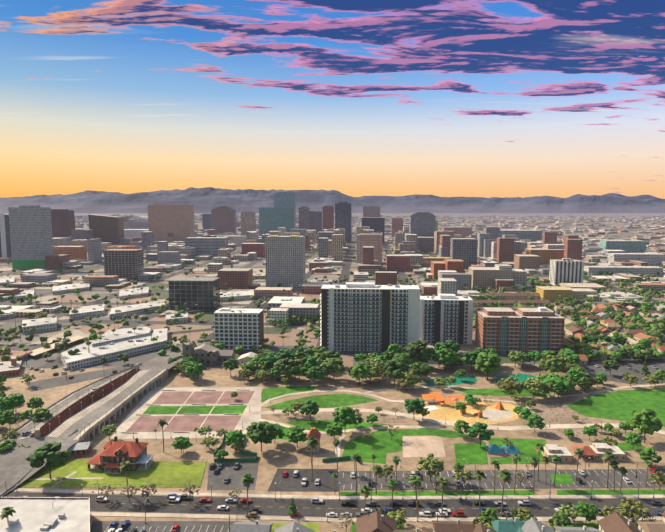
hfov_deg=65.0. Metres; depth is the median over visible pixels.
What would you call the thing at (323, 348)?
tree
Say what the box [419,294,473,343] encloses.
apartment tower
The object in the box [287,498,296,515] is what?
conifer tree
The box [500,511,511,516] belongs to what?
car
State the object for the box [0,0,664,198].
sky
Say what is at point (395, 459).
palm
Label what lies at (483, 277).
tan block
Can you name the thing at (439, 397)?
playground equipment
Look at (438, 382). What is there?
tree
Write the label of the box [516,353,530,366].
tree
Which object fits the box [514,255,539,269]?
office building
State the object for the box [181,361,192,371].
tree
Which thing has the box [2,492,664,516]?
culver street
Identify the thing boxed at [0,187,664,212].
mountain range
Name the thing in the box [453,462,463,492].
palm
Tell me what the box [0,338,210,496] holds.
central ave bridge
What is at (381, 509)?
tree
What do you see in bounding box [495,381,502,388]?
tree
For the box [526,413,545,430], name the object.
tree
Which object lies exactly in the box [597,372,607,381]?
tree
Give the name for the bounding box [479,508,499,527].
tree
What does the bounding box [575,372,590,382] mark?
tree
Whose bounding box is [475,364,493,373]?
tree
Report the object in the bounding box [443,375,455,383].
tree
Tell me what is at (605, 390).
path
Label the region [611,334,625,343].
tree
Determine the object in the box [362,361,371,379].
tree
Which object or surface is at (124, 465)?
palm
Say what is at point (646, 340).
tree
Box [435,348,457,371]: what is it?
tree
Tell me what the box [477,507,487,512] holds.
car
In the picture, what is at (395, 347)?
tree
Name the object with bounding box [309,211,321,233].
tower
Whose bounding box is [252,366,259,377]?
tree
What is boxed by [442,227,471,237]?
building
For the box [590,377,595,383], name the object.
tree
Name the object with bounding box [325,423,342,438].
tree
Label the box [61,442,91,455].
outbuilding
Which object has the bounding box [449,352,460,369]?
tree
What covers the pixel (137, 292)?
white shed
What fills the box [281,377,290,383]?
tree
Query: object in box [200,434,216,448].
tree
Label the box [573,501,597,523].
tree
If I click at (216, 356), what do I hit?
stone church
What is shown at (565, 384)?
tree
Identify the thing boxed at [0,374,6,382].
tree
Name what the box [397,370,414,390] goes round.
tree
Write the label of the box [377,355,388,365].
tree
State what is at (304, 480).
car
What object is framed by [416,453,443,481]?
tree
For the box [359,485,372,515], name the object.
palm
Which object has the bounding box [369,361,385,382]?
tree
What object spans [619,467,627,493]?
palm
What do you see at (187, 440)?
tree
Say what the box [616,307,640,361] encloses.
residential street
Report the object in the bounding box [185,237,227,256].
office building
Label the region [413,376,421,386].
tree
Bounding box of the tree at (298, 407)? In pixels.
[290,401,304,415]
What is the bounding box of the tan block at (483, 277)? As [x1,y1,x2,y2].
[468,267,510,288]
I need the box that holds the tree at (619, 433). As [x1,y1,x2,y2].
[612,429,621,435]
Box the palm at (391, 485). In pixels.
[387,479,397,511]
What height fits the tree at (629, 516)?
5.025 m
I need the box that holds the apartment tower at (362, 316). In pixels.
[320,282,419,351]
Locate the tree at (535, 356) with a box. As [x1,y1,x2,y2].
[528,351,544,366]
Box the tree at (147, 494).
[138,481,156,500]
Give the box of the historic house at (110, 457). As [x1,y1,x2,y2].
[86,436,153,473]
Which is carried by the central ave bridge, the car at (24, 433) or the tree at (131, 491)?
the car at (24, 433)
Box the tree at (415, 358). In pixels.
[410,356,419,363]
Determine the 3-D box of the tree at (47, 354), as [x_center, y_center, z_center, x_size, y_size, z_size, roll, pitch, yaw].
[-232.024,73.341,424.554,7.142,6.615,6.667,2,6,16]
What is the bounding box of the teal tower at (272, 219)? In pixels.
[259,208,295,235]
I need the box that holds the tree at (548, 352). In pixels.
[540,350,555,355]
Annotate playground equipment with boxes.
[421,392,503,417]
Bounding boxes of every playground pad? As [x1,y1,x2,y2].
[424,405,438,410]
[482,409,512,420]
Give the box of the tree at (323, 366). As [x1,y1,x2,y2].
[315,360,331,370]
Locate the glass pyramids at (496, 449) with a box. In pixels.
[485,444,520,454]
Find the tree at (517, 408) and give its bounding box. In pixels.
[513,406,521,415]
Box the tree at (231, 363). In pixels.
[222,358,238,375]
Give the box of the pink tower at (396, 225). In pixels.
[391,218,402,237]
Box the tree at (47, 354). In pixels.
[42,352,51,357]
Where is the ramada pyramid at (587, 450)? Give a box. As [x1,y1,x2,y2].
[571,446,597,459]
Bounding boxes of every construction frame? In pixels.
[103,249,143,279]
[126,246,138,248]
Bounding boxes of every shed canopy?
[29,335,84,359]
[41,338,55,344]
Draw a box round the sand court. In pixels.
[403,436,445,456]
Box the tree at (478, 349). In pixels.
[468,347,489,356]
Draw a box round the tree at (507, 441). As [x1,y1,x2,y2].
[501,437,513,446]
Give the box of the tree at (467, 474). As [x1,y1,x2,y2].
[452,468,474,485]
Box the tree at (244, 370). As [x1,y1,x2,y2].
[238,368,250,378]
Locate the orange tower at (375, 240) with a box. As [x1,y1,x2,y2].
[360,234,381,263]
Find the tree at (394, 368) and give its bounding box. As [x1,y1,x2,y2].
[383,359,408,385]
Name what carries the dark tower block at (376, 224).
on the ground at (271, 332)
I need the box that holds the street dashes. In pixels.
[120,503,617,508]
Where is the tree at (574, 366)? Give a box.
[566,364,584,371]
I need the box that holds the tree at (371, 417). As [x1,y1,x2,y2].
[365,413,377,423]
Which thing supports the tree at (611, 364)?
on the park ground at (272, 458)
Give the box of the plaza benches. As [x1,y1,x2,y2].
[121,389,249,433]
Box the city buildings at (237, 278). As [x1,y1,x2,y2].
[0,215,664,306]
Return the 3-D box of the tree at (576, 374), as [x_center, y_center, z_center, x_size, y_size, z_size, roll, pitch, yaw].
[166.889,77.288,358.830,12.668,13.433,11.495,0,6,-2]
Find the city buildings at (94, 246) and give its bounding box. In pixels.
[21,214,664,291]
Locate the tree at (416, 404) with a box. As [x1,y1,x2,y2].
[404,398,425,414]
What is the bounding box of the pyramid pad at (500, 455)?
[488,450,520,456]
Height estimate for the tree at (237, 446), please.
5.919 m
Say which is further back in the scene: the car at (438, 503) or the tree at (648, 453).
the tree at (648, 453)
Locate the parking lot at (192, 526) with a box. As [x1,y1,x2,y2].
[90,521,241,531]
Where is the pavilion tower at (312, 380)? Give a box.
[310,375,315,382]
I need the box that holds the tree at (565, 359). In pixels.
[556,354,574,372]
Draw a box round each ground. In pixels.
[0,213,664,368]
[0,365,664,531]
[272,414,407,422]
[385,405,426,413]
[526,429,648,438]
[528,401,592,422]
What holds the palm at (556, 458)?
on the park ground at (272, 458)
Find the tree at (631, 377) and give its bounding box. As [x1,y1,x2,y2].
[622,374,638,386]
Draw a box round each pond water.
[424,376,477,385]
[496,373,536,384]
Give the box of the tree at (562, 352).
[559,350,574,356]
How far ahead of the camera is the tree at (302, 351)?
395.73 m
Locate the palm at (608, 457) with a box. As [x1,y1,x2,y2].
[601,451,616,488]
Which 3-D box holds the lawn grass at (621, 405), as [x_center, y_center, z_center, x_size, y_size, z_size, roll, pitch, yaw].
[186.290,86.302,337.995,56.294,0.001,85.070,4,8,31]
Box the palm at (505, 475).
[497,469,512,513]
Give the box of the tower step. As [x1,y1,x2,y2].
[211,206,235,233]
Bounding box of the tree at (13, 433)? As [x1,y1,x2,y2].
[0,428,19,439]
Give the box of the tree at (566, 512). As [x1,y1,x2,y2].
[557,504,577,519]
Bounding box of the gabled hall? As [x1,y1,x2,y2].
[237,352,256,364]
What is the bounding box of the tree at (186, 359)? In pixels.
[183,357,194,362]
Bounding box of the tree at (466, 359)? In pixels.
[461,351,477,371]
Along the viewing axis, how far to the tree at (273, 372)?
371.14 m
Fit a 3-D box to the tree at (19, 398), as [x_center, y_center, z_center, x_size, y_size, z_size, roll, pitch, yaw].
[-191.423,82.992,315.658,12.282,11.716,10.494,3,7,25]
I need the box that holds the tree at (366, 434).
[361,431,373,440]
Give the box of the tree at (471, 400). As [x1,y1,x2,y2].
[466,397,476,406]
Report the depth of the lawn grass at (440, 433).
286.88 m
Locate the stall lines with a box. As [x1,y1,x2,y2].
[104,469,660,531]
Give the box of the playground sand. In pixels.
[418,400,520,424]
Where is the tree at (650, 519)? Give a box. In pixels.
[644,514,655,521]
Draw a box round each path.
[239,408,664,434]
[258,390,534,412]
[258,419,439,433]
[335,435,344,456]
[364,384,664,397]
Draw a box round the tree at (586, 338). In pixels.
[581,334,595,342]
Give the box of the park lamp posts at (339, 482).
[16,396,655,501]
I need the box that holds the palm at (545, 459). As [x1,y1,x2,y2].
[541,456,549,484]
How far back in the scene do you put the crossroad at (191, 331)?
522.86 m
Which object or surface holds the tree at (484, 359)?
on the park ground at (272, 458)
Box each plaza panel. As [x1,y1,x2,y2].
[126,416,172,431]
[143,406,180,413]
[152,392,191,403]
[163,416,206,431]
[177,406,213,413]
[185,391,223,403]
[200,415,241,430]
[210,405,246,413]
[217,391,254,403]
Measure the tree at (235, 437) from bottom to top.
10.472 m
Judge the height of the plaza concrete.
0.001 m
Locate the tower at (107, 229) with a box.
[88,214,123,243]
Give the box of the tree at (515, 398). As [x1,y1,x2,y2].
[512,396,521,401]
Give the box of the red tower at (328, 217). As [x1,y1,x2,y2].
[323,206,333,229]
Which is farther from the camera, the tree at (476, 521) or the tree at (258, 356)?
the tree at (258, 356)
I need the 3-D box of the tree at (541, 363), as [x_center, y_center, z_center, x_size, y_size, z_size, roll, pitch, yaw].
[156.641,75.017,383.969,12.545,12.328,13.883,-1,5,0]
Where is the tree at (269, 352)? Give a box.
[262,350,275,356]
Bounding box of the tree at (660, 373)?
[653,369,664,380]
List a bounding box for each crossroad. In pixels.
[3,302,307,334]
[75,328,213,344]
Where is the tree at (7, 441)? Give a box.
[1,439,15,445]
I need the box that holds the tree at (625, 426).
[618,421,632,433]
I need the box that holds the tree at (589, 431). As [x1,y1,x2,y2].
[583,426,597,439]
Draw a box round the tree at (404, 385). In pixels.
[397,377,413,390]
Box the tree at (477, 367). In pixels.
[475,362,495,377]
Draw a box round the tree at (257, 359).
[247,357,261,368]
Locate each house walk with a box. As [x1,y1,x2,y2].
[28,477,103,479]
[48,471,75,488]
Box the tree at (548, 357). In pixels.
[542,354,555,359]
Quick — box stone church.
[182,340,234,365]
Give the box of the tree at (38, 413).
[31,408,52,421]
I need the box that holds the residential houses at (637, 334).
[554,302,664,364]
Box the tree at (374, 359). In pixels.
[363,353,381,367]
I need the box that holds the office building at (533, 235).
[482,230,541,240]
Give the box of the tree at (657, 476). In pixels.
[648,470,664,489]
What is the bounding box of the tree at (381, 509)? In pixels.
[372,507,388,514]
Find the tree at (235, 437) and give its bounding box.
[225,430,242,449]
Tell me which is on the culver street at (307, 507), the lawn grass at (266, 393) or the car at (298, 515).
the car at (298, 515)
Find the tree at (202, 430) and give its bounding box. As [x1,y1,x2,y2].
[197,425,211,436]
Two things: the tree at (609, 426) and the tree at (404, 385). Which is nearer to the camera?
the tree at (609, 426)
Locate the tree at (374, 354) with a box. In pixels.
[368,352,379,358]
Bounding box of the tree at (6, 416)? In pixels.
[0,409,19,428]
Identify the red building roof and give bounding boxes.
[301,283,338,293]
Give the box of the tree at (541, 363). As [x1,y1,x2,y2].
[537,359,551,370]
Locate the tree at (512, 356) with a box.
[508,350,524,362]
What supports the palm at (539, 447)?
on the park ground at (272, 458)
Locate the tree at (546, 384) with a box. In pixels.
[540,380,552,396]
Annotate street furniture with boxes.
[0,364,663,531]
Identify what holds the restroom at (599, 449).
on the park ground at (272, 458)
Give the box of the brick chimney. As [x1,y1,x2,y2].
[11,356,16,365]
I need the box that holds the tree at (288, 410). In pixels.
[282,408,293,415]
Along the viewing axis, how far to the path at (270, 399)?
339.43 m
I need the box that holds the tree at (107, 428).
[100,424,116,439]
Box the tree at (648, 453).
[639,447,661,462]
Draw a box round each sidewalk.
[11,488,664,498]
[90,512,662,521]
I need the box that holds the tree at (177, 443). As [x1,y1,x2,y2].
[171,436,188,452]
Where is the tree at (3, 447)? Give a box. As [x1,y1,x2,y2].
[0,444,12,451]
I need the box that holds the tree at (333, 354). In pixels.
[330,350,341,359]
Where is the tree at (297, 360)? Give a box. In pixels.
[294,356,303,366]
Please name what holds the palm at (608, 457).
on the park ground at (272, 458)
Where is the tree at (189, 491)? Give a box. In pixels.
[180,484,199,502]
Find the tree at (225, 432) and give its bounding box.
[216,428,227,436]
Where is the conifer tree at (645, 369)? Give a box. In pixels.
[641,361,650,374]
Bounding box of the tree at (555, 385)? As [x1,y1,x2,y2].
[545,378,564,395]
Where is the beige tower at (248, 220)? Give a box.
[240,211,255,235]
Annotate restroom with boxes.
[542,444,572,462]
[589,443,625,460]
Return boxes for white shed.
[0,277,14,285]
[0,289,33,300]
[22,317,56,333]
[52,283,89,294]
[69,304,104,318]
[119,287,148,299]
[165,313,187,323]
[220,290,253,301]
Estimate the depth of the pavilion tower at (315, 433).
264.56 m
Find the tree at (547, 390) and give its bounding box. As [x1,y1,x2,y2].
[540,384,551,396]
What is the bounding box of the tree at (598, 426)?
[592,423,602,430]
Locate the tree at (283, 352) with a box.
[277,348,295,359]
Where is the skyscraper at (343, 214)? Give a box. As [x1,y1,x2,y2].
[335,202,351,241]
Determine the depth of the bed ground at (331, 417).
307.35 m
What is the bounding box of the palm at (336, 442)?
[332,438,339,468]
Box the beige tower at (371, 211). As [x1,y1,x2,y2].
[363,206,379,216]
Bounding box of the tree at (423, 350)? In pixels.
[403,339,435,359]
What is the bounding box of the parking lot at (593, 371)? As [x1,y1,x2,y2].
[583,362,664,383]
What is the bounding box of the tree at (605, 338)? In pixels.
[599,335,609,341]
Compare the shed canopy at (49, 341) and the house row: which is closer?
the house row
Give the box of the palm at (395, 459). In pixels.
[392,455,400,492]
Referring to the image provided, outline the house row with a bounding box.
[230,511,664,531]
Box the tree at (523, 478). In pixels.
[516,472,526,485]
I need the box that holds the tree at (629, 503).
[620,498,648,521]
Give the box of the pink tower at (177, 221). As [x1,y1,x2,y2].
[148,205,194,240]
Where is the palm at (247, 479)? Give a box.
[240,473,254,517]
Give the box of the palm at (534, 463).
[529,455,539,493]
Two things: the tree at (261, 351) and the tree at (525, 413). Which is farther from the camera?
the tree at (261, 351)
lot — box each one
[10,344,41,350]
[25,366,126,390]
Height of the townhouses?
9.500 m
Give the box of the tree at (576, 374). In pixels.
[566,369,582,381]
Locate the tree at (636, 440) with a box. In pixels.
[623,432,641,448]
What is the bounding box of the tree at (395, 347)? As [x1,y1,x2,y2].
[386,343,402,356]
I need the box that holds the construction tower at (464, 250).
[450,238,477,268]
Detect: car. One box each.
[21,431,30,435]
[96,496,108,501]
[109,521,117,528]
[120,520,129,528]
[167,493,180,498]
[168,496,179,502]
[171,524,179,531]
[180,494,190,499]
[199,497,210,502]
[209,463,215,468]
[217,505,228,510]
[225,498,236,502]
[233,462,239,468]
[240,498,251,502]
[245,511,257,517]
[249,507,260,512]
[290,512,301,517]
[293,470,297,476]
[301,477,306,485]
[311,497,322,503]
[326,512,337,517]
[341,500,353,505]
[356,511,367,516]
[361,508,371,512]
[366,500,376,506]
[381,507,391,512]
[390,501,400,505]
[408,500,419,506]
[419,510,431,516]
[422,508,432,513]
[433,501,444,505]
[436,511,447,516]
[439,508,450,513]
[452,510,464,516]
[474,500,485,505]
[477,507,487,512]
[494,501,506,505]
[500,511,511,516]
[518,500,530,505]
[622,477,630,483]
[649,467,656,473]
[650,500,663,505]
[654,510,663,515]
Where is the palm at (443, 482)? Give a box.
[436,477,450,517]
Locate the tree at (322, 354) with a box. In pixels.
[314,349,330,359]
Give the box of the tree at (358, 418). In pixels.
[354,414,362,426]
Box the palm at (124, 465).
[119,461,132,493]
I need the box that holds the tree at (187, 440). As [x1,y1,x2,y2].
[173,437,192,452]
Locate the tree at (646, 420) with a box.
[629,408,662,442]
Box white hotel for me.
[214,307,263,349]
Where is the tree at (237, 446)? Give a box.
[231,442,244,453]
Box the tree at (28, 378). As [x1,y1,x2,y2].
[20,374,35,382]
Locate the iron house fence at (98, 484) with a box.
[15,456,206,486]
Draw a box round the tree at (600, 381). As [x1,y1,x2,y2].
[593,376,603,385]
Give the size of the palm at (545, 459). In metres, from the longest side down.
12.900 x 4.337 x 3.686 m
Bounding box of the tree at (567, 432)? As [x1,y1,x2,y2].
[564,430,574,436]
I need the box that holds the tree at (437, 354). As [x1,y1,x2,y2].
[432,350,439,368]
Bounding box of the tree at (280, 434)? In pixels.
[271,423,284,443]
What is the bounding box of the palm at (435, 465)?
[429,460,440,493]
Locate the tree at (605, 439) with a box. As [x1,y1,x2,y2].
[600,436,617,445]
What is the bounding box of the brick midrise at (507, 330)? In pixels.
[475,307,564,354]
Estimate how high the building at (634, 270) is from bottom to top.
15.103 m
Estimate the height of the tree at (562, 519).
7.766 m
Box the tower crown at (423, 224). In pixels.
[409,212,437,236]
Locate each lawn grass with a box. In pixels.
[17,459,205,487]
[246,421,296,439]
[261,386,315,401]
[265,394,377,409]
[286,420,388,431]
[342,429,422,463]
[419,428,468,437]
[454,388,551,396]
[454,442,487,463]
[489,438,548,463]
[551,474,572,483]
[567,388,664,426]
[615,443,645,450]
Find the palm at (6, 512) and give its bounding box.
[0,507,16,523]
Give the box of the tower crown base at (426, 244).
[417,237,433,251]
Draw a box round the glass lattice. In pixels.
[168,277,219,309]
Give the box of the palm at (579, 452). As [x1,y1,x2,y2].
[573,448,584,483]
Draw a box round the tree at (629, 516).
[619,508,635,518]
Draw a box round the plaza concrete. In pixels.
[110,387,261,438]
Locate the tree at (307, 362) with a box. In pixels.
[300,355,323,369]
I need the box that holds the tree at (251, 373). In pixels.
[243,367,253,380]
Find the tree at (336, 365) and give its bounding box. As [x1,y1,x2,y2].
[321,358,344,379]
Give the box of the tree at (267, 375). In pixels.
[259,371,270,379]
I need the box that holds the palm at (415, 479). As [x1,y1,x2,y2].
[408,475,422,515]
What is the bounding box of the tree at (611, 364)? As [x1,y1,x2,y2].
[602,360,619,375]
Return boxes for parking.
[207,463,258,489]
[268,468,338,491]
[269,346,308,369]
[338,469,664,490]
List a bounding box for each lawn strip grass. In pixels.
[340,490,533,495]
[557,490,664,494]
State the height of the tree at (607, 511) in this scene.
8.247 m
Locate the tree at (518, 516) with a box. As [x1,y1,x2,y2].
[512,512,530,520]
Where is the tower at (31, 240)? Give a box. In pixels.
[8,205,52,268]
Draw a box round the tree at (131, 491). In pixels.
[120,485,138,502]
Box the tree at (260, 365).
[252,361,268,370]
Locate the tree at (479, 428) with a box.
[467,422,493,446]
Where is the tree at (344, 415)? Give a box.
[334,405,356,430]
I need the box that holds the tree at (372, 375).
[366,368,378,382]
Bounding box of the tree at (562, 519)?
[548,512,571,527]
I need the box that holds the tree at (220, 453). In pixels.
[215,449,228,459]
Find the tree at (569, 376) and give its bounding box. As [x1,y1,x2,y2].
[563,375,576,391]
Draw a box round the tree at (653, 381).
[642,374,659,387]
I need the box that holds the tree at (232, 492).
[228,488,242,499]
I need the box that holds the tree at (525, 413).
[520,408,532,418]
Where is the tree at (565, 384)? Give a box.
[552,376,570,397]
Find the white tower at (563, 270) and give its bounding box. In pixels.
[549,258,583,284]
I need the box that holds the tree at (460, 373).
[454,369,465,377]
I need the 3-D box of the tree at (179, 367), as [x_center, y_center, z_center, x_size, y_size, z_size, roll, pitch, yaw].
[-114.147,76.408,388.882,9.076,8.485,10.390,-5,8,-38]
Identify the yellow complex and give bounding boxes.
[536,286,571,301]
[569,288,597,299]
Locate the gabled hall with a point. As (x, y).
(244, 358)
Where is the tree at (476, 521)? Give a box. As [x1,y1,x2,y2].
[471,517,487,525]
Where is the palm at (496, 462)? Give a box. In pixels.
[489,459,501,493]
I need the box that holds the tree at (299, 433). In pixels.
[285,426,306,446]
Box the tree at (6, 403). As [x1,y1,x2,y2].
[0,397,16,411]
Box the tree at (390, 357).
[381,352,392,359]
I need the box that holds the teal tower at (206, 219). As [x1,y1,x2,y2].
[202,214,210,228]
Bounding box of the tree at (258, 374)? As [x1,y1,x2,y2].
[255,370,266,381]
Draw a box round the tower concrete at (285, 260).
[265,235,304,288]
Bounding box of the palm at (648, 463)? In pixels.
[643,460,653,486]
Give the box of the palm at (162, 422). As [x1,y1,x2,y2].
[157,418,168,452]
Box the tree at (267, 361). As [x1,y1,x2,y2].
[260,354,279,368]
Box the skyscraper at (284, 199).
[274,192,295,207]
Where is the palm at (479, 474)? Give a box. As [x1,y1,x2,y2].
[472,470,486,515]
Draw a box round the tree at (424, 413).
[421,408,429,419]
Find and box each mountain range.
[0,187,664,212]
[604,193,656,198]
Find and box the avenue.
[339,227,351,284]
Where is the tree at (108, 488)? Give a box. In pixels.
[99,485,115,500]
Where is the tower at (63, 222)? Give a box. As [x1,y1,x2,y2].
[51,209,74,237]
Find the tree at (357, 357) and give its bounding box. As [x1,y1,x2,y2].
[353,353,367,361]
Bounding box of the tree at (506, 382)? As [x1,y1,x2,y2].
[501,374,523,397]
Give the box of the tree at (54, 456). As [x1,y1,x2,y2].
[25,441,72,478]
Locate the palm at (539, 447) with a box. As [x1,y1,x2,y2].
[534,442,545,480]
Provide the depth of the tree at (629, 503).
204.19 m
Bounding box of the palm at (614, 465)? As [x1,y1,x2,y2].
[609,460,619,491]
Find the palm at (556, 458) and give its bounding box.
[552,455,562,486]
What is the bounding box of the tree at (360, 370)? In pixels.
[349,363,368,384]
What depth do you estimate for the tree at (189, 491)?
218.24 m
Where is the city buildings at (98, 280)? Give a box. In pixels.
[0,214,664,361]
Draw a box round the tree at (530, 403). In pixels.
[525,400,535,408]
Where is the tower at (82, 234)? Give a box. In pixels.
[71,229,92,239]
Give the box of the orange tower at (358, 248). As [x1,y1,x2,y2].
[357,234,359,262]
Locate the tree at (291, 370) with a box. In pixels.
[273,357,297,376]
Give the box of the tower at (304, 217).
[299,206,309,229]
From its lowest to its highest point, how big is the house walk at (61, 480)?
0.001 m
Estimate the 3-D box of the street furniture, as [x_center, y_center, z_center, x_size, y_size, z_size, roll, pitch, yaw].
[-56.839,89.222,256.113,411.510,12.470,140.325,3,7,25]
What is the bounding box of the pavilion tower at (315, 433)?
[306,428,320,452]
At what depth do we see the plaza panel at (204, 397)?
341.20 m
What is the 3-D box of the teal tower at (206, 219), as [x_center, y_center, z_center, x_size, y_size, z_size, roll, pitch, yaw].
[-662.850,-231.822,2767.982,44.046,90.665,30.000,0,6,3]
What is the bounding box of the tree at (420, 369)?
[409,362,430,376]
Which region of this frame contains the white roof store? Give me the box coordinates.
[0,497,89,531]
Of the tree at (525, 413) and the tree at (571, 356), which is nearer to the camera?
the tree at (525, 413)
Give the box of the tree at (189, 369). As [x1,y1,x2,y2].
[185,364,200,376]
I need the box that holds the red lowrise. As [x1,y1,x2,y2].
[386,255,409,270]
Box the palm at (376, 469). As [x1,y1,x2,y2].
[371,465,382,493]
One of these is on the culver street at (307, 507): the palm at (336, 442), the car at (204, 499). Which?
the car at (204, 499)
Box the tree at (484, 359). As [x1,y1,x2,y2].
[475,352,500,380]
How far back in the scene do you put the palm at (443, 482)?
205.85 m
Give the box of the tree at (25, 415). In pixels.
[19,409,33,420]
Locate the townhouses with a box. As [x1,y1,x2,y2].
[468,293,549,313]
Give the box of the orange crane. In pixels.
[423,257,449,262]
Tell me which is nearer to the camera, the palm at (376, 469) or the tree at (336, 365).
the palm at (376, 469)
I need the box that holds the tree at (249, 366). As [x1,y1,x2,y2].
[242,363,254,378]
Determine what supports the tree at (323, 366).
on the park ground at (272, 458)
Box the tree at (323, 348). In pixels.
[312,346,326,353]
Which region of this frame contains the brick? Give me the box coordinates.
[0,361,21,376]
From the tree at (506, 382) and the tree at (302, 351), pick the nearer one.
the tree at (506, 382)
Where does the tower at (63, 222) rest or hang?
on the ground at (271, 332)
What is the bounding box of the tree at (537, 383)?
[523,377,542,399]
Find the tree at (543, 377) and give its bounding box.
[540,375,547,380]
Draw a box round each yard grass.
[271,523,319,531]
[351,523,403,531]
[551,523,598,531]
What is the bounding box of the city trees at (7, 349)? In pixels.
[0,234,664,362]
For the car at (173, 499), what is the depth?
219.75 m
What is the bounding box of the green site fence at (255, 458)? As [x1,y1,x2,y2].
[214,433,359,463]
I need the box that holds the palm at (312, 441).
[306,436,318,481]
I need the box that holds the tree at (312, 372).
[305,366,325,379]
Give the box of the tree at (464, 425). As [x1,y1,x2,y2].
[453,420,471,433]
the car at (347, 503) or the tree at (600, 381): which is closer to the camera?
the car at (347, 503)
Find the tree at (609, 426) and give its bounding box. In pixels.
[603,423,613,430]
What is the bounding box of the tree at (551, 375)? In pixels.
[546,373,559,378]
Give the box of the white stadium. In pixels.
[124,229,148,240]
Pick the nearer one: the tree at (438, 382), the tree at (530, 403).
the tree at (530, 403)
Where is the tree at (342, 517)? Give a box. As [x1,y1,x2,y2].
[337,513,356,530]
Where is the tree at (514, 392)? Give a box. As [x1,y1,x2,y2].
[504,385,521,396]
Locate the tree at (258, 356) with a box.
[249,354,262,361]
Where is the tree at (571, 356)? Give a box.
[562,352,579,364]
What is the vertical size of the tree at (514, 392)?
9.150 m
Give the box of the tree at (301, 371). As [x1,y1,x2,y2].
[294,366,305,379]
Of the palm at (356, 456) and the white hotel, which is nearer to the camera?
the palm at (356, 456)
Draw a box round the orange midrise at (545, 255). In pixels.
[525,248,563,263]
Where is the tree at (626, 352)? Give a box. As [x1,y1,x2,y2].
[620,348,633,360]
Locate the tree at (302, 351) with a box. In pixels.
[294,347,313,358]
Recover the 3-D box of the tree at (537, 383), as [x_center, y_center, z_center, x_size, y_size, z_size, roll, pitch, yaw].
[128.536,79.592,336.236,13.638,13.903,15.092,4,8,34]
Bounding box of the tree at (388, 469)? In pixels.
[378,464,393,478]
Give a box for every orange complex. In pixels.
[431,261,444,278]
[444,259,463,272]
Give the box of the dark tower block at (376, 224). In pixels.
[362,217,384,241]
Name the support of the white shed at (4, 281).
on the ground at (271, 332)
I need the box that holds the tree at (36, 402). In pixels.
[26,397,44,409]
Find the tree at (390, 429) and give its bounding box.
[385,425,398,439]
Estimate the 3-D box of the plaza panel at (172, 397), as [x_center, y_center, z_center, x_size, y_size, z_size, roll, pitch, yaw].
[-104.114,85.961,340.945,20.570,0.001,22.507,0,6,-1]
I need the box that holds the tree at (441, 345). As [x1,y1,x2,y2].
[435,340,459,351]
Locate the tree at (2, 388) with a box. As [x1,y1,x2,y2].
[0,382,6,390]
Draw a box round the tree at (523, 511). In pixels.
[512,507,537,520]
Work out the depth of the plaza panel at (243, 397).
339.42 m
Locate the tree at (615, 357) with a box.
[610,354,622,360]
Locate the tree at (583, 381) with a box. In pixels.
[577,377,592,391]
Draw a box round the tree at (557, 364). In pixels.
[543,357,564,373]
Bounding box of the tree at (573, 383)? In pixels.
[563,377,575,395]
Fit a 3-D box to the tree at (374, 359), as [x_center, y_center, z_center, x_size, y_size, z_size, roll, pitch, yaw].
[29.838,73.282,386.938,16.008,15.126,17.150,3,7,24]
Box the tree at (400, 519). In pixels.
[387,511,405,526]
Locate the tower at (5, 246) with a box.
[0,213,11,257]
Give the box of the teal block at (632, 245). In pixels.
[599,240,646,251]
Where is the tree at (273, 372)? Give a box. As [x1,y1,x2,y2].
[269,368,280,380]
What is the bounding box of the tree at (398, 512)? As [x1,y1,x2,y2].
[392,509,406,525]
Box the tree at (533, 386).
[523,379,545,396]
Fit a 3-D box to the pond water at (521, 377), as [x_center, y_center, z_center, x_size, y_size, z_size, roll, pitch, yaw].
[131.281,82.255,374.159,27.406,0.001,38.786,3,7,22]
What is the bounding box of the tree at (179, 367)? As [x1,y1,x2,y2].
[172,362,181,370]
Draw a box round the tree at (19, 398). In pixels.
[8,393,25,411]
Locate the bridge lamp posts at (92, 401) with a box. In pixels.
[7,359,166,438]
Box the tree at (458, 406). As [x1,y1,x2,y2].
[455,402,466,412]
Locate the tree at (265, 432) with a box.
[246,421,276,451]
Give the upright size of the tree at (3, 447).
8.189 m
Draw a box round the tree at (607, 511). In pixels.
[598,505,623,516]
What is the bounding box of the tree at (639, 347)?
[632,345,646,349]
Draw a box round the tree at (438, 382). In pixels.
[434,377,445,385]
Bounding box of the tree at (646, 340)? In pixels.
[639,338,650,346]
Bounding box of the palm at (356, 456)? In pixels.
[350,452,361,493]
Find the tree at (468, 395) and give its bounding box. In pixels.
[465,393,472,400]
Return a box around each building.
[61,328,167,369]
[254,287,292,297]
[269,303,318,324]
[442,227,471,237]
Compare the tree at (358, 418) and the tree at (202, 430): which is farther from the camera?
the tree at (358, 418)
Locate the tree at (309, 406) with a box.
[300,400,318,420]
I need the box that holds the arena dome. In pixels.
[123,216,148,228]
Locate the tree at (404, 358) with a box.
[393,353,412,364]
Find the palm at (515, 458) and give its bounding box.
[511,453,521,492]
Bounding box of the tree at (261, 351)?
[258,349,269,354]
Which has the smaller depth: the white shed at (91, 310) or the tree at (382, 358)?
the tree at (382, 358)
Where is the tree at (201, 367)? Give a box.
[190,363,205,379]

